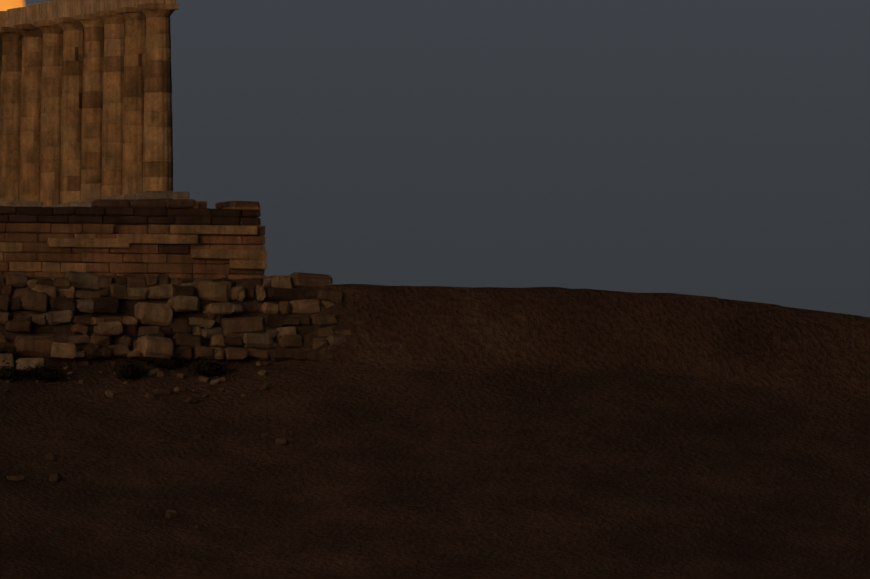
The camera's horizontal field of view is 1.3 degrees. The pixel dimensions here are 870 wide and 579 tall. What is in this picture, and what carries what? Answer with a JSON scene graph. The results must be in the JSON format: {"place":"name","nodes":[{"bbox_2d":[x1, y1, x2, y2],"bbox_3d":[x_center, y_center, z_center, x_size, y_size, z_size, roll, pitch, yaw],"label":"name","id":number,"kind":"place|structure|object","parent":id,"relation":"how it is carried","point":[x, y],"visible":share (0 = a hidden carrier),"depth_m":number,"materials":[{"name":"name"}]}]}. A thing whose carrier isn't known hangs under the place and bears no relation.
{"place":"outdoors","nodes":[
{"label":"outdoors","id":0,"kind":"place"},
{"bbox_2d":[0,0,23,10],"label":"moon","id":1,"kind":"object","parent":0,"point":[5,5],"visible":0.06,"depth_m":3665.75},
{"bbox_2d":[0,284,869,578],"bbox_3d":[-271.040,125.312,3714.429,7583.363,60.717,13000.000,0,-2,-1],"label":"terrain","id":2,"kind":"structure","parent":0,"point":[436,432],"depth_m":1200.73,"materials":[{"name":"brown soil"}]},
{"bbox_2d":[0,296,231,382],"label":"shrubs","id":3,"kind":"object","parent":2,"relation":"on","point":[130,371],"visible":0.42,"depth_m":1203.94,"materials":[{"name":"green plant"}]},
{"bbox_2d":[0,191,266,278],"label":"stone platform","id":4,"kind":"structure","parent":2,"relation":"on","point":[174,234],"depth_m":1207.31,"materials":[{"name":"stone"}]},
{"bbox_2d":[0,0,178,206],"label":"temple of poseidon","id":5,"kind":"structure","parent":4,"relation":"on","point":[85,99],"depth_m":1223.13,"materials":[{"name":"stone"}]},
{"bbox_2d":[0,271,350,533],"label":"rubble stones","id":6,"kind":"object","parent":2,"relation":"on","point":[147,317],"visible":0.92,"depth_m":1205.74,"materials":[{"name":"brown stone"}]},
{"bbox_2d":[23,0,869,316],"label":"sky","id":7,"kind":"structure","parent":0,"point":[720,149],"materials":[{"name":"grey"}]}
]}

